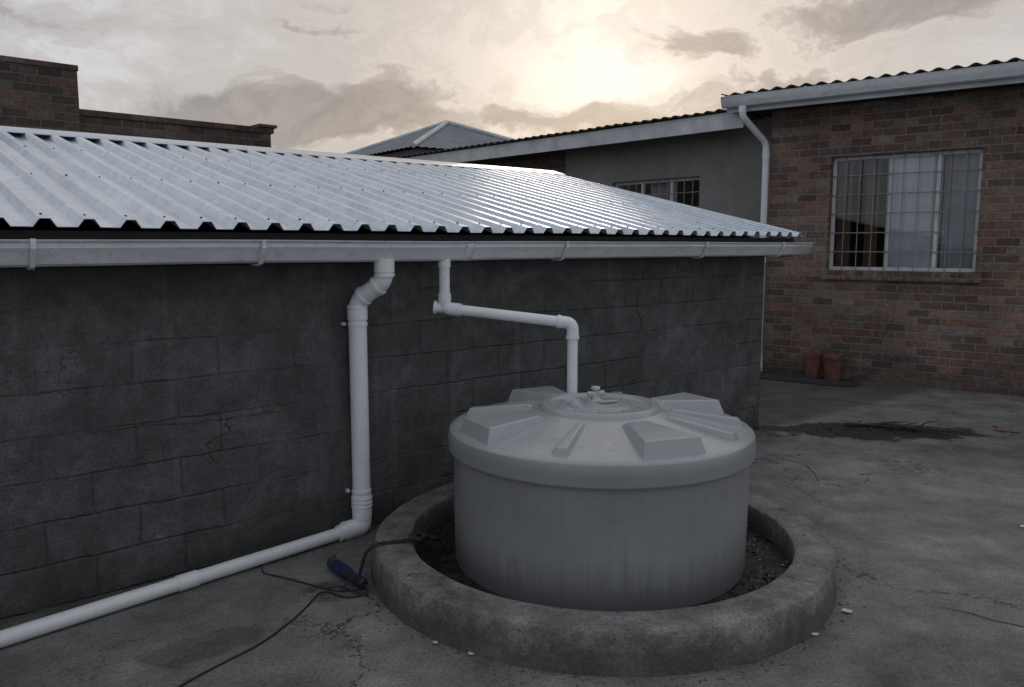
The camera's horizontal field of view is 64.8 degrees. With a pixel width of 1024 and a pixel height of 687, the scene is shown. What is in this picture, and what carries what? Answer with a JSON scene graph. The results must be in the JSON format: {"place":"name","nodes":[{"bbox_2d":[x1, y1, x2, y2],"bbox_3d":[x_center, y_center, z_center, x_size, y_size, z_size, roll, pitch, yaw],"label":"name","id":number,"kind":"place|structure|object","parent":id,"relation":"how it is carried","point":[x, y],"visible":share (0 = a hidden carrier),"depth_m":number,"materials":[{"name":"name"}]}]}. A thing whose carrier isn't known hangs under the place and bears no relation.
{"place":"outdoors","nodes":[
{"label":"outdoors","id":0,"kind":"place"},
{"bbox_2d":[0,61,80,131],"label":"tall block","id":1,"kind":"structure","parent":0,"point":[36,97],"depth_m":8.97,"materials":[{"name":"brick"}]},
{"bbox_2d":[0,55,77,70],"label":"tall coping","id":2,"kind":"object","parent":1,"relation":"on","point":[32,62],"visible":0.63,"depth_m":8.93,"materials":[{"name":"brick"}]},
{"bbox_2d":[0,370,1023,686],"bbox_3d":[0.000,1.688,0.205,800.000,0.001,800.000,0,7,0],"label":"ground","id":3,"kind":"structure","parent":0,"point":[918,534],"depth_m":3.87,"materials":[{"name":"concrete"}]},
{"bbox_2d":[80,115,270,147],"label":"block","id":4,"kind":"structure","parent":3,"relation":"on","point":[101,125],"depth_m":10.00,"materials":[{"name":"brick"}]},
{"bbox_2d":[79,109,273,133],"bbox_3d":[-4.188,-2.777,10.180,2.388,0.070,0.280,-6,9,-41],"label":"coping","id":5,"kind":"object","parent":4,"relation":"on","point":[116,115],"visible":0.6,"depth_m":9.99,"materials":[{"name":"brick"}]},
{"bbox_2d":[251,123,276,128],"bbox_3d":[-3.365,-2.923,10.903,0.260,0.041,0.320,-6,9,-41],"label":"pier cap","id":6,"kind":"object","parent":5,"relation":"on","point":[266,126],"visible":0.54,"depth_m":10.79,"materials":[{"name":"concrete"}]},
{"bbox_2d":[0,517,371,647],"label":"drain pipe","id":7,"kind":"object","parent":3,"relation":"on","point":[348,529],"visible":0.94,"depth_m":3.95,"materials":[{"name":"white plastic"}]},
{"bbox_2d":[177,554,368,686],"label":"cable","id":8,"kind":"object","parent":3,"relation":"on","point":[340,568],"visible":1,"depth_m":4.00,"materials":[{"name":"black plastic"}]},
{"bbox_2d":[377,148,435,156],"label":"walls","id":9,"kind":"structure","parent":3,"relation":"on","point":[410,151],"depth_m":17.11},
{"bbox_2d":[353,123,505,155],"bbox_3d":[-1.570,-4.869,19.555,4.542,0.940,4.542,-5,9,-37],"label":"roof sheeting","id":10,"kind":"object","parent":9,"relation":"on","point":[448,136],"visible":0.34,"depth_m":18.46,"materials":[{"name":"grey metal"}]},
{"bbox_2d":[344,120,445,153],"bbox_3d":[-3.154,-4.915,19.774,3.230,1.026,0.110,1,7,8],"label":"hip cap","id":11,"kind":"object","parent":10,"relation":"on","point":[395,138],"visible":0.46,"depth_m":19.68,"materials":[{"name":"paint"}]},
{"bbox_2d":[411,120,448,147],"bbox_3d":[-1.793,-4.697,17.980,0.110,1.026,3.230,1,7,8],"label":"hip cap","id":12,"kind":"object","parent":10,"relation":"on","point":[424,137],"visible":1,"depth_m":17.56,"materials":[{"name":"paint"}]},
{"bbox_2d":[448,120,513,139],"bbox_3d":[0.014,-4.861,19.331,3.230,1.026,0.110,1,7,8],"label":"hip cap","id":13,"kind":"object","parent":10,"relation":"on","point":[479,130],"visible":0.27,"depth_m":19.37,"materials":[{"name":"paint"}]},
{"bbox_2d":[0,126,813,619],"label":"block shed","id":14,"kind":"structure","parent":3,"relation":"on","point":[174,366],"depth_m":4.58,"materials":[{"name":"grey concrete"}]},
{"bbox_2d":[341,259,394,519],"bbox_3d":[-0.823,0.280,4.673,0.331,1.535,0.123,3,7,21],"label":"downpipe","id":15,"kind":"object","parent":14,"relation":"attached to","point":[375,286],"visible":0.99,"depth_m":4.65,"materials":[{"name":"white plastic"}]},
{"bbox_2d":[460,150,565,173],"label":"wing brick wall","id":16,"kind":"structure","parent":3,"relation":"on","point":[553,160],"depth_m":14.25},
{"bbox_2d":[371,482,836,677],"bbox_3d":[0.467,1.085,4.386,2.423,0.195,2.424,0,7,0],"label":"concrete ring","id":17,"kind":"object","parent":3,"relation":"on","point":[779,596],"visible":0.61,"depth_m":3.43,"materials":[{"name":"concrete"}]},
{"bbox_2d":[358,517,454,574],"bbox_3d":[-0.472,1.068,4.293,0.217,0.206,0.728,6,9,41],"label":"old rope","id":18,"kind":"object","parent":17,"relation":"on","point":[418,535],"visible":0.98,"depth_m":4.14,"materials":[{"name":"grey fabric"}]},
{"bbox_2d":[448,386,755,610],"bbox_3d":[0.466,0.693,4.340,1.610,0.936,1.610,0,7,0],"label":"water tank","id":19,"kind":"object","parent":17,"relation":"on","point":[596,499],"visible":0.99,"depth_m":3.69,"materials":[{"name":"plastic"}]},
{"bbox_2d":[433,259,578,392],"bbox_3d":[-0.034,-0.078,4.863,0.880,0.860,0.082,0,7,1],"label":"tank inlet pipe","id":20,"kind":"object","parent":19,"relation":"on","point":[444,304],"visible":0.95,"depth_m":4.83,"materials":[{"name":"white plastic"}]},
{"bbox_2d":[565,117,771,367],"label":"rendered wall","id":21,"kind":"structure","parent":3,"relation":"on","point":[725,166],"depth_m":11.67,"materials":[{"name":"grey paint"}]},
{"bbox_2d":[393,109,726,157],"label":"wing roof","id":22,"kind":"structure","parent":21,"relation":"on","point":[653,120],"depth_m":12.79,"materials":[{"name":"grey metal"}]},
{"bbox_2d":[405,112,743,162],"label":"wing fascia","id":23,"kind":"structure","parent":22,"relation":"attached to","point":[705,123],"depth_m":12.42,"materials":[{"name":"white paint"}]},
{"bbox_2d":[618,177,699,185],"bbox_3d":[2.245,-2.494,12.412,0.046,0.043,1.590,-6,9,-41],"label":"frame top","id":24,"kind":"object","parent":21,"relation":"attached to","point":[661,181],"visible":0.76,"depth_m":12.36,"materials":[{"name":"paint"}]},
{"bbox_2d":[620,180,699,207],"bbox_3d":[1.468,-1.915,16.147,0.100,3.300,9.000,-6,9,-41],"label":"window","id":25,"kind":"structure","parent":21,"relation":"in","point":[687,200],"depth_m":14.21,"materials":[{"name":"glass"}]},
{"bbox_2d":[652,182,677,201],"bbox_3d":[2.367,-1.957,12.560,0.040,1.250,0.500,-6,9,-41],"label":"curtain","id":26,"kind":"object","parent":21,"relation":"hanging from","point":[655,188],"visible":0.05,"depth_m":12.52,"materials":[{"name":"grey fabric"}]},
{"bbox_2d":[645,191,698,194],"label":"bar","id":27,"kind":"object","parent":21,"relation":"attached to","point":[671,193],"visible":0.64,"depth_m":12.19,"materials":[{"name":"paint"}]},
{"bbox_2d":[746,113,763,119],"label":"wing soffit","id":28,"kind":"structure","parent":21,"relation":"on","point":[751,117],"depth_m":10.81,"materials":[{"name":"white paint"}]},
{"bbox_2d":[739,105,769,371],"bbox_3d":[3.156,-1.321,10.539,0.553,3.445,0.197,-4,8,-31],"label":"house downpipe","id":29,"kind":"object","parent":3,"relation":"on","point":[753,129],"visible":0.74,"depth_m":10.55,"materials":[{"name":"white plastic"}]},
{"bbox_2d":[760,371,860,386],"bbox_3d":[3.719,0.451,10.284,1.360,0.012,0.600,5,9,38],"label":"rubber mat","id":30,"kind":"object","parent":3,"relation":"on","point":[797,378],"visible":0.71,"depth_m":10.20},
{"bbox_2d":[804,351,822,377],"bbox_3d":[3.865,0.275,10.353,0.224,0.328,0.224,0,7,0],"label":"flower pot","id":31,"kind":"object","parent":30,"relation":"on","point":[813,359],"visible":1,"depth_m":10.28,"materials":[{"name":"ceramic"}]},
{"bbox_2d":[823,353,842,380],"bbox_3d":[4.044,0.296,10.178,0.233,0.328,0.233,0,7,0],"label":"flower pot","id":32,"kind":"object","parent":30,"relation":"on","point":[832,365],"visible":1,"depth_m":10.10,"materials":[{"name":"ceramic"}]},
{"bbox_2d":[841,608,852,612],"bbox_3d":[1.560,1.244,3.755,0.045,0.004,0.038,6,9,40],"label":"paper scrap","id":33,"kind":"object","parent":3,"relation":"on","point":[846,610],"visible":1,"depth_m":3.76,"materials":[{"name":"white paper"}]},
{"bbox_2d":[763,86,1023,396],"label":"front wall","id":34,"kind":"structure","parent":3,"relation":"on","point":[968,337],"depth_m":9.75,"materials":[{"name":"brick"}]},
{"bbox_2d":[821,270,827,278],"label":"sill brick","id":35,"kind":"object","parent":34,"relation":"attached to","point":[823,274],"visible":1,"depth_m":10.29,"materials":[{"name":"brown brick"}]},
{"bbox_2d":[829,158,837,269],"bbox_3d":[4.108,-1.650,10.305,0.043,1.411,0.050,5,9,37],"label":"frame","id":36,"kind":"object","parent":34,"relation":"attached to","point":[833,221],"visible":1,"depth_m":10.29,"materials":[{"name":"paint"}]},
{"bbox_2d":[835,271,840,279],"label":"sill brick","id":37,"kind":"object","parent":34,"relation":"attached to","point":[837,275],"visible":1,"depth_m":10.18,"materials":[{"name":"brown brick"}]},
{"bbox_2d":[833,161,853,266],"bbox_3d":[4.177,-1.595,10.417,0.380,1.650,0.040,5,9,37],"label":"curtain","id":38,"kind":"object","parent":34,"relation":"hanging from","point":[840,210],"visible":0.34,"depth_m":10.35,"materials":[{"name":"brown fabric"}]},
{"bbox_2d":[841,157,846,269],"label":"bar","id":39,"kind":"object","parent":34,"relation":"attached to","point":[844,213],"visible":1,"depth_m":10.17,"materials":[{"name":"paint"}]},
{"bbox_2d":[842,271,848,279],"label":"sill brick","id":40,"kind":"object","parent":34,"relation":"attached to","point":[844,275],"visible":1,"depth_m":10.13,"materials":[{"name":"brown brick"}]},
{"bbox_2d":[849,271,855,279],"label":"sill brick","id":41,"kind":"object","parent":34,"relation":"attached to","point":[851,275],"visible":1,"depth_m":10.08,"materials":[{"name":"brown brick"}]},
{"bbox_2d":[855,156,860,269],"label":"bar","id":42,"kind":"object","parent":34,"relation":"attached to","point":[858,212],"visible":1,"depth_m":10.07,"materials":[{"name":"paint"}]},
{"bbox_2d":[856,271,862,279],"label":"sill brick","id":43,"kind":"object","parent":34,"relation":"attached to","point":[859,275],"visible":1,"depth_m":10.03,"materials":[{"name":"brown brick"}]},
{"bbox_2d":[863,271,870,279],"bbox_3d":[4.412,-0.841,10.009,0.114,0.111,0.118,0,7,0],"label":"sill brick","id":44,"kind":"object","parent":34,"relation":"attached to","point":[866,275],"visible":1,"depth_m":9.97,"materials":[{"name":"brown brick"}]},
{"bbox_2d":[863,159,880,266],"bbox_3d":[4.535,-1.566,10.179,0.160,1.650,0.040,5,9,37],"label":"curtain","id":45,"kind":"object","parent":34,"relation":"hanging from","point":[869,190],"visible":0.58,"depth_m":10.17,"materials":[{"name":"brown fabric"}]},
{"bbox_2d":[869,155,875,269],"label":"bar","id":46,"kind":"object","parent":34,"relation":"attached to","point":[872,212],"visible":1,"depth_m":9.97,"materials":[{"name":"paint"}]},
{"bbox_2d":[871,271,877,280],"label":"sill brick","id":47,"kind":"object","parent":34,"relation":"attached to","point":[874,275],"visible":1,"depth_m":9.92,"materials":[{"name":"brown brick"}]},
{"bbox_2d":[878,271,884,280],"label":"sill brick","id":48,"kind":"object","parent":34,"relation":"attached to","point":[881,275],"visible":1,"depth_m":9.87,"materials":[{"name":"brown brick"}]},
{"bbox_2d":[746,83,1023,116],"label":"soffit","id":49,"kind":"structure","parent":34,"relation":"on","point":[766,113],"depth_m":9.66,"materials":[{"name":"white paint"}]},
{"bbox_2d":[721,61,1023,108],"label":"gutter","id":50,"kind":"object","parent":49,"relation":"on","point":[971,74],"visible":1,"depth_m":9.21,"materials":[{"name":"white metal"}]},
{"bbox_2d":[721,57,1023,95],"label":"roof sheeting","id":51,"kind":"object","parent":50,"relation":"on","point":[975,64],"visible":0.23,"depth_m":9.27,"materials":[{"name":"grey metal"}]},
{"bbox_2d":[727,76,1023,112],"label":"fascia board","id":52,"kind":"object","parent":49,"relation":"attached to","point":[1005,81],"visible":0.4,"depth_m":9.28,"materials":[{"name":"paint"}]},
{"bbox_2d":[883,154,889,270],"bbox_3d":[4.585,-1.597,9.872,0.009,1.407,0.010,5,9,37],"label":"bar","id":53,"kind":"object","parent":34,"relation":"attached to","point":[886,212],"visible":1,"depth_m":9.87,"materials":[{"name":"paint"}]},
{"bbox_2d":[886,272,892,280],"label":"sill brick","id":54,"kind":"object","parent":34,"relation":"attached to","point":[889,276],"visible":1,"depth_m":9.82,"materials":[{"name":"brown brick"}]},
{"bbox_2d":[893,272,899,280],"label":"sill brick","id":55,"kind":"object","parent":34,"relation":"attached to","point":[896,276],"visible":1,"depth_m":9.76,"materials":[{"name":"brown brick"}]},
{"bbox_2d":[827,271,973,282],"bbox_3d":[4.666,-0.818,9.814,1.749,0.102,0.075,5,9,37],"label":"sill mortar","id":56,"kind":"object","parent":34,"relation":"attached to","point":[900,276],"visible":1,"depth_m":9.74,"materials":[{"name":"grey concrete"}]},
{"bbox_2d":[898,153,904,270],"bbox_3d":[4.717,-1.585,9.771,0.009,1.407,0.010,5,9,37],"label":"bar","id":57,"kind":"object","parent":34,"relation":"attached to","point":[901,211],"visible":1,"depth_m":9.77,"materials":[{"name":"paint"}]},
{"bbox_2d":[832,266,971,271],"bbox_3d":[4.749,-0.911,9.894,1.579,0.043,0.046,5,9,37],"label":"frame bottom","id":58,"kind":"object","parent":34,"relation":"on","point":[906,269],"visible":0.99,"depth_m":9.85,"materials":[{"name":"paint"}]},
{"bbox_2d":[883,158,893,266],"bbox_3d":[4.621,-1.601,9.905,0.044,1.325,0.050,5,9,37],"label":"mullion","id":59,"kind":"object","parent":58,"relation":"on","point":[889,210],"visible":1,"depth_m":9.88,"materials":[{"name":"paint"}]},
{"bbox_2d":[931,155,942,267],"bbox_3d":[5.046,-1.561,9.577,0.044,1.325,0.050,5,9,37],"label":"mullion","id":60,"kind":"object","parent":58,"relation":"on","point":[937,208],"visible":1,"depth_m":9.56,"materials":[{"name":"paint"}]},
{"bbox_2d":[829,251,975,252],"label":"bar","id":61,"kind":"object","parent":34,"relation":"attached to","point":[903,251],"visible":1,"depth_m":9.79,"materials":[{"name":"paint"}]},
{"bbox_2d":[830,231,977,232],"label":"bar","id":62,"kind":"object","parent":34,"relation":"attached to","point":[904,232],"visible":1,"depth_m":9.77,"materials":[{"name":"paint"}]},
{"bbox_2d":[901,272,907,280],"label":"sill brick","id":63,"kind":"object","parent":34,"relation":"attached to","point":[904,276],"visible":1,"depth_m":9.71,"materials":[{"name":"brown brick"}]},
{"bbox_2d":[831,210,978,214],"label":"bar","id":64,"kind":"object","parent":34,"relation":"attached to","point":[907,212],"visible":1,"depth_m":9.73,"materials":[{"name":"paint"}]},
{"bbox_2d":[832,190,980,195],"bbox_3d":[4.723,-1.820,9.749,1.661,0.012,0.007,5,9,37],"label":"bar","id":65,"kind":"object","parent":34,"relation":"attached to","point":[906,192],"visible":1,"depth_m":9.72,"materials":[{"name":"paint"}]},
{"bbox_2d":[833,169,981,176],"bbox_3d":[4.723,-2.054,9.721,1.661,0.012,0.007,5,9,37],"label":"bar","id":66,"kind":"object","parent":34,"relation":"attached to","point":[908,172],"visible":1,"depth_m":9.68,"materials":[{"name":"paint"}]},
{"bbox_2d":[837,149,979,160],"bbox_3d":[4.749,-2.269,9.729,1.579,0.043,0.046,5,9,37],"label":"frame top","id":67,"kind":"object","parent":34,"relation":"attached to","point":[911,155],"visible":1,"depth_m":9.68,"materials":[{"name":"paint"}]},
{"bbox_2d":[909,272,915,281],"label":"sill brick","id":68,"kind":"object","parent":34,"relation":"attached to","point":[912,276],"visible":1,"depth_m":9.66,"materials":[{"name":"brown brick"}]},
{"bbox_2d":[888,155,943,267],"bbox_3d":[4.868,-1.568,9.780,0.590,1.550,0.024,5,9,37],"label":"curtain","id":69,"kind":"object","parent":34,"relation":"hanging from","point":[923,224],"visible":0.61,"depth_m":9.78,"materials":[{"name":"fabric"}]},
{"bbox_2d":[913,152,920,270],"bbox_3d":[4.849,-1.572,9.669,0.009,1.407,0.010,5,9,37],"label":"bar","id":70,"kind":"object","parent":34,"relation":"attached to","point":[916,211],"visible":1,"depth_m":9.66,"materials":[{"name":"paint"}]},
{"bbox_2d":[916,272,923,281],"bbox_3d":[4.887,-0.796,9.643,0.114,0.111,0.118,0,7,0],"label":"sill brick","id":71,"kind":"object","parent":34,"relation":"attached to","point":[920,276],"visible":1,"depth_m":9.60,"materials":[{"name":"brown brick"}]},
{"bbox_2d":[924,272,931,281],"bbox_3d":[4.956,-0.790,9.592,0.112,0.111,0.115,0,7,0],"label":"sill brick","id":72,"kind":"object","parent":34,"relation":"attached to","point":[928,276],"visible":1,"depth_m":9.55,"materials":[{"name":"brown brick"}]},
{"bbox_2d":[928,151,935,271],"bbox_3d":[4.981,-1.560,9.567,0.009,1.407,0.010,5,9,37],"label":"bar","id":73,"kind":"object","parent":34,"relation":"attached to","point":[931,211],"visible":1,"depth_m":9.57,"materials":[{"name":"paint"}]},
{"bbox_2d":[932,272,939,281],"bbox_3d":[5.023,-0.784,9.538,0.115,0.111,0.119,0,7,0],"label":"sill brick","id":74,"kind":"object","parent":34,"relation":"attached to","point":[936,277],"visible":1,"depth_m":9.50,"materials":[{"name":"brown brick"}]},
{"bbox_2d":[940,273,947,281],"bbox_3d":[5.092,-0.777,9.487,0.113,0.111,0.116,0,7,0],"label":"sill brick","id":75,"kind":"object","parent":34,"relation":"attached to","point":[944,277],"visible":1,"depth_m":9.45,"materials":[{"name":"brown brick"}]},
{"bbox_2d":[943,150,951,271],"bbox_3d":[5.113,-1.548,9.466,0.009,1.407,0.010,5,9,37],"label":"bar","id":76,"kind":"object","parent":34,"relation":"attached to","point":[947,210],"visible":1,"depth_m":9.46,"materials":[{"name":"paint"}]},
{"bbox_2d":[949,273,955,282],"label":"sill brick","id":77,"kind":"object","parent":34,"relation":"attached to","point":[952,277],"visible":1,"depth_m":9.39,"materials":[{"name":"brown brick"}]},
{"bbox_2d":[939,153,979,268],"bbox_3d":[5.376,-1.481,9.481,0.570,1.650,0.030,5,9,38],"label":"curtain","id":78,"kind":"object","parent":34,"relation":"hanging from","point":[956,203],"visible":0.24,"depth_m":9.54,"materials":[{"name":"grey fabric"}]},
{"bbox_2d":[957,273,964,282],"bbox_3d":[5.228,-0.765,9.383,0.112,0.111,0.115,0,7,0],"label":"sill brick","id":79,"kind":"object","parent":34,"relation":"attached to","point":[960,277],"visible":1,"depth_m":9.35,"materials":[{"name":"brown brick"}]},
{"bbox_2d":[959,149,967,271],"bbox_3d":[5.245,-1.535,9.364,0.009,1.407,0.010,5,9,37],"label":"bar","id":80,"kind":"object","parent":34,"relation":"attached to","point":[963,209],"visible":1,"depth_m":9.36,"materials":[{"name":"paint"}]},
{"bbox_2d":[965,273,973,282],"bbox_3d":[5.295,-0.758,9.328,0.115,0.111,0.119,0,7,0],"label":"sill brick","id":81,"kind":"object","parent":34,"relation":"attached to","point":[969,278],"visible":1,"depth_m":9.29,"materials":[{"name":"brown brick"}]},
{"bbox_2d":[972,148,983,271],"bbox_3d":[5.390,-1.530,9.318,0.043,1.411,0.050,5,9,37],"label":"frame","id":82,"kind":"object","parent":34,"relation":"attached to","point":[977,208],"visible":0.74,"depth_m":9.30,"materials":[{"name":"paint"}]},
{"bbox_2d":[974,273,981,282],"bbox_3d":[5.364,-0.752,9.277,0.113,0.111,0.116,0,7,0],"label":"sill brick","id":83,"kind":"object","parent":34,"relation":"attached to","point":[977,277],"visible":1,"depth_m":9.24,"materials":[{"name":"brown brick"}]},
{"bbox_2d":[802,420,1011,438],"bbox_3d":[3.619,0.783,7.449,1.793,0.055,0.676,1,7,7],"label":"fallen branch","id":84,"kind":"object","parent":3,"relation":"on","point":[896,426],"visible":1,"depth_m":7.46,"materials":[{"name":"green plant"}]},
{"bbox_2d":[941,607,1023,626],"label":"crack","id":85,"kind":"object","parent":3,"relation":"on","point":[984,617],"visible":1,"depth_m":3.69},
{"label":"room floor","id":86,"kind":"structure","parent":3,"relation":"on","visible":0},
{"bbox_2d":[849,155,945,267],"bbox_3d":[7.926,-1.104,10.479,7.030,2.920,0.100,5,9,37],"label":"partition","id":87,"kind":"object","parent":86,"relation":"on","point":[882,209],"depth_m":12.27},
{"bbox_2d":[0,0,1023,152],"label":"sky","id":88,"kind":"structure","parent":0,"point":[333,76],"materials":[{"name":"grey"}]},
{"bbox_2d":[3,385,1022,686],"bbox_3d":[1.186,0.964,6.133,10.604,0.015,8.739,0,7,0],"label":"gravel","id":89,"kind":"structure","parent":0,"point":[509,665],"depth_m":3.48,"materials":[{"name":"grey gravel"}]},
{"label":"frame bottom","id":90,"kind":"object","parent":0,"visible":0},
{"bbox_2d":[641,184,644,193],"bbox_3d":[2.056,-1.997,12.680,0.050,1.010,0.044,-6,9,-41],"label":"mullion","id":91,"kind":"object","parent":90,"relation":"on","point":[642,186],"visible":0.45,"depth_m":12.61,"materials":[{"name":"paint"}]},
{"bbox_2d":[670,182,674,200],"bbox_3d":[2.429,-1.946,12.266,0.050,1.010,0.044,-6,9,-41],"label":"mullion","id":92,"kind":"object","parent":90,"relation":"on","point":[672,185],"visible":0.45,"depth_m":12.21,"materials":[{"name":"paint"}]}
]}

